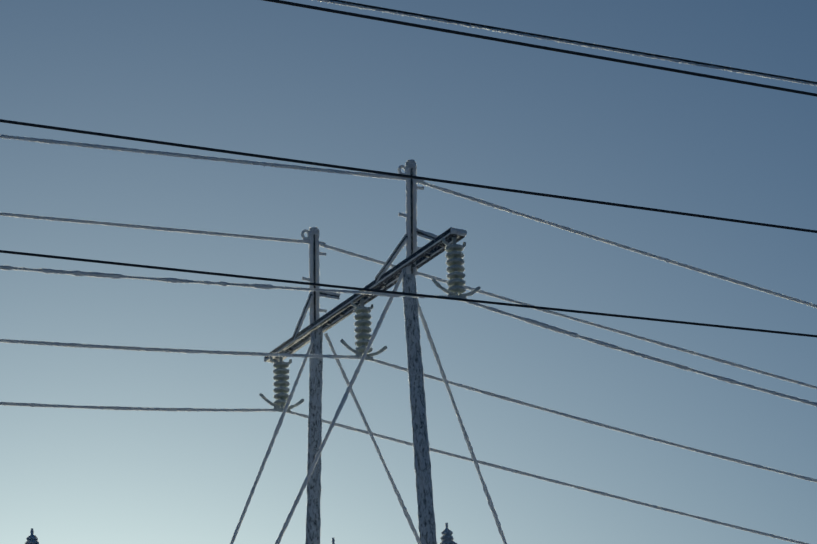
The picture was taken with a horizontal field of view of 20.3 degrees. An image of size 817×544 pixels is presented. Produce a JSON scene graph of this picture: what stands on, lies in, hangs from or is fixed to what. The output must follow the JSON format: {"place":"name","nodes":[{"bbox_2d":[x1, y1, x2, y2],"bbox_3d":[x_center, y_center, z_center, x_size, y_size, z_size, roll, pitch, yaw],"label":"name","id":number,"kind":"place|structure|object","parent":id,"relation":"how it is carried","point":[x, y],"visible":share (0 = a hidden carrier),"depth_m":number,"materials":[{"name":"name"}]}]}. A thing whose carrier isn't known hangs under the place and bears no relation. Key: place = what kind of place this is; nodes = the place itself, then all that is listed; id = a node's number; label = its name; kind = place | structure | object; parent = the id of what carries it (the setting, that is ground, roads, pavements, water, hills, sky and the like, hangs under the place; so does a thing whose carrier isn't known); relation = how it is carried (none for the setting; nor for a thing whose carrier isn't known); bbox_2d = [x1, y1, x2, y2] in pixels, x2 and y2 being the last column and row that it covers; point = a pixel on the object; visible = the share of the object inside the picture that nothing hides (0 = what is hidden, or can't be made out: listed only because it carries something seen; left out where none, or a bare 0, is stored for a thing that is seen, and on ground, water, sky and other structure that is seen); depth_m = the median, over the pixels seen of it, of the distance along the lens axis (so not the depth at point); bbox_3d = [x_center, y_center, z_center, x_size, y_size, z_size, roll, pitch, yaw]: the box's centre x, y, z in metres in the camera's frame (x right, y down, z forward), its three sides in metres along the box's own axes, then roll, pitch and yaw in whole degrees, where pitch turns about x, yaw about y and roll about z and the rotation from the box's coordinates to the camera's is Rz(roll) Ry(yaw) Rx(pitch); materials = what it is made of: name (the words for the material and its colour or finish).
{"place":"outdoors","nodes":[
{"label":"outdoors","id":0,"kind":"place"},
{"bbox_2d":[0,0,816,543],"label":"sky","id":1,"kind":"structure","parent":0,"point":[260,77],"materials":[{"name":"blue"}]},
{"label":"snowy ground","id":2,"kind":"object","parent":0,"visible":0},
{"bbox_2d":[25,528,38,543],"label":"spruce","id":3,"kind":"object","parent":2,"relation":"on","point":[32,539],"visible":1,"depth_m":26.85,"materials":[{"name":"green plant"}]},
{"bbox_2d":[264,162,466,543],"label":"utility pole","id":4,"kind":"object","parent":2,"relation":"on","point":[410,265],"visible":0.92,"depth_m":40.93,"materials":[{"name":"white"}]},
{"bbox_2d":[0,212,306,242],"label":"power line","id":5,"kind":"object","parent":4,"relation":"attached to","point":[158,228],"visible":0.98,"depth_m":42.30,"materials":[{"name":"white"}]},
{"bbox_2d":[0,134,405,180],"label":"earth wire span","id":6,"kind":"object","parent":4,"relation":"attached to","point":[162,153],"visible":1,"depth_m":38.86,"materials":[{"name":"white"}]},
{"bbox_2d":[230,339,313,543],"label":"guy wire","id":7,"kind":"object","parent":4,"relation":"attached to","point":[268,451],"visible":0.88,"depth_m":41.96,"materials":[{"name":"white"}]},
{"bbox_2d":[259,356,303,412],"bbox_3d":[-2.468,2.163,44.334,0.944,1.208,0.355,3,-23,-13],"label":"insulator","id":8,"kind":"object","parent":4,"relation":"hanging from","point":[281,383],"visible":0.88,"depth_m":44.26,"materials":[{"name":"grey"}]},
{"bbox_2d":[0,402,279,411],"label":"conductor span","id":9,"kind":"object","parent":8,"relation":"hanging from","point":[127,408],"visible":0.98,"depth_m":42.46,"materials":[{"name":"white"}]},
{"bbox_2d":[287,411,807,543],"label":"conductor span","id":10,"kind":"object","parent":8,"relation":"hanging from","point":[515,471],"visible":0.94,"depth_m":46.95,"materials":[{"name":"white"}]},
{"bbox_2d":[301,226,325,246],"bbox_3d":[-1.827,-0.694,44.103,0.539,0.368,0.208,13,-27,-34],"label":"earth wire clamp","id":11,"kind":"object","parent":4,"relation":"attached to","point":[314,230],"visible":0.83,"depth_m":44.07,"materials":[{"name":"white metal"}]},
{"bbox_2d":[275,270,402,543],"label":"guy wire","id":12,"kind":"object","parent":4,"relation":"attached to","point":[332,424],"visible":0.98,"depth_m":38.86,"materials":[{"name":"white"}]},
{"bbox_2d":[340,298,386,360],"bbox_3d":[-0.832,1.047,41.772,0.354,1.214,0.941,-21,-28,38],"label":"insulator","id":13,"kind":"object","parent":4,"relation":"attached to","point":[362,330],"visible":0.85,"depth_m":41.70,"materials":[{"name":"grey"}]},
{"bbox_2d":[0,339,360,358],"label":"conductor span","id":14,"kind":"object","parent":13,"relation":"hanging from","point":[146,349],"visible":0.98,"depth_m":39.53,"materials":[{"name":"white"}]},
{"bbox_2d":[367,359,816,482],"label":"conductor span","id":15,"kind":"object","parent":13,"relation":"hanging from","point":[600,424],"visible":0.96,"depth_m":43.83,"materials":[{"name":"white"}]},
{"bbox_2d":[397,159,423,183],"bbox_3d":[0.050,-1.823,41.117,0.541,0.427,0.208,12,-26,-33],"label":"earth wire clamp","id":16,"kind":"object","parent":4,"relation":"attached to","point":[413,165],"visible":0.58,"depth_m":41.08,"materials":[{"name":"white metal"}]},
{"bbox_2d":[432,237,480,301],"bbox_3d":[0.806,-0.065,39.209,0.935,1.212,0.358,3,-23,-13],"label":"insulator","id":17,"kind":"object","parent":4,"relation":"attached to","point":[454,256],"visible":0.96,"depth_m":39.12,"materials":[{"name":"grey"}]},
{"bbox_2d":[0,265,448,298],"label":"conductor span","id":18,"kind":"object","parent":17,"relation":"hanging from","point":[119,276],"visible":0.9,"depth_m":36.32,"materials":[{"name":"white"}]},
{"bbox_2d":[464,301,816,406],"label":"conductor span","id":19,"kind":"object","parent":17,"relation":"hanging from","point":[591,340],"visible":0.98,"depth_m":40.59,"materials":[{"name":"white"}]},
{"bbox_2d":[417,299,506,543],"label":"guy wire","id":20,"kind":"object","parent":4,"relation":"attached to","point":[463,430],"visible":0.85,"depth_m":40.05,"materials":[{"name":"white"}]},
{"bbox_2d":[319,245,816,388],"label":"power line","id":21,"kind":"object","parent":4,"relation":"attached to","point":[744,367],"visible":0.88,"depth_m":47.03,"materials":[{"name":"white"}]},
{"bbox_2d":[417,182,816,308],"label":"power line","id":22,"kind":"object","parent":4,"relation":"attached to","point":[596,238],"visible":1,"depth_m":43.07,"materials":[{"name":"white"}]},
{"bbox_2d":[324,333,419,543],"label":"guy wire","id":23,"kind":"object","parent":2,"relation":"on","point":[406,513],"visible":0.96,"depth_m":43.13,"materials":[{"name":"white"}]},
{"bbox_2d":[438,523,457,543],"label":"spruce","id":24,"kind":"object","parent":2,"relation":"on","point":[446,537],"visible":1,"depth_m":28.89,"materials":[{"name":"green plant"}]},
{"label":"power distribution pole","id":25,"kind":"object","parent":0,"visible":0},
{"bbox_2d":[0,250,816,337],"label":"covered conductor","id":26,"kind":"object","parent":25,"relation":"attached to","point":[366,289],"visible":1,"depth_m":20.13,"materials":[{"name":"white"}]},
{"bbox_2d":[312,0,816,85],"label":"rimed wire","id":27,"kind":"object","parent":25,"relation":"attached to","point":[537,36],"visible":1,"depth_m":16.18,"materials":[{"name":"white"}]},
{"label":"power distribution pole","id":28,"kind":"object","parent":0,"visible":0},
{"bbox_2d":[0,119,816,232],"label":"covered conductor","id":29,"kind":"object","parent":28,"relation":"attached to","point":[378,172],"visible":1,"depth_m":17.81,"materials":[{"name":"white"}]},
{"bbox_2d":[263,0,816,96],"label":"covered conductor","id":30,"kind":"object","parent":28,"relation":"attached to","point":[534,46],"visible":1,"depth_m":15.92,"materials":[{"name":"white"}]}
]}

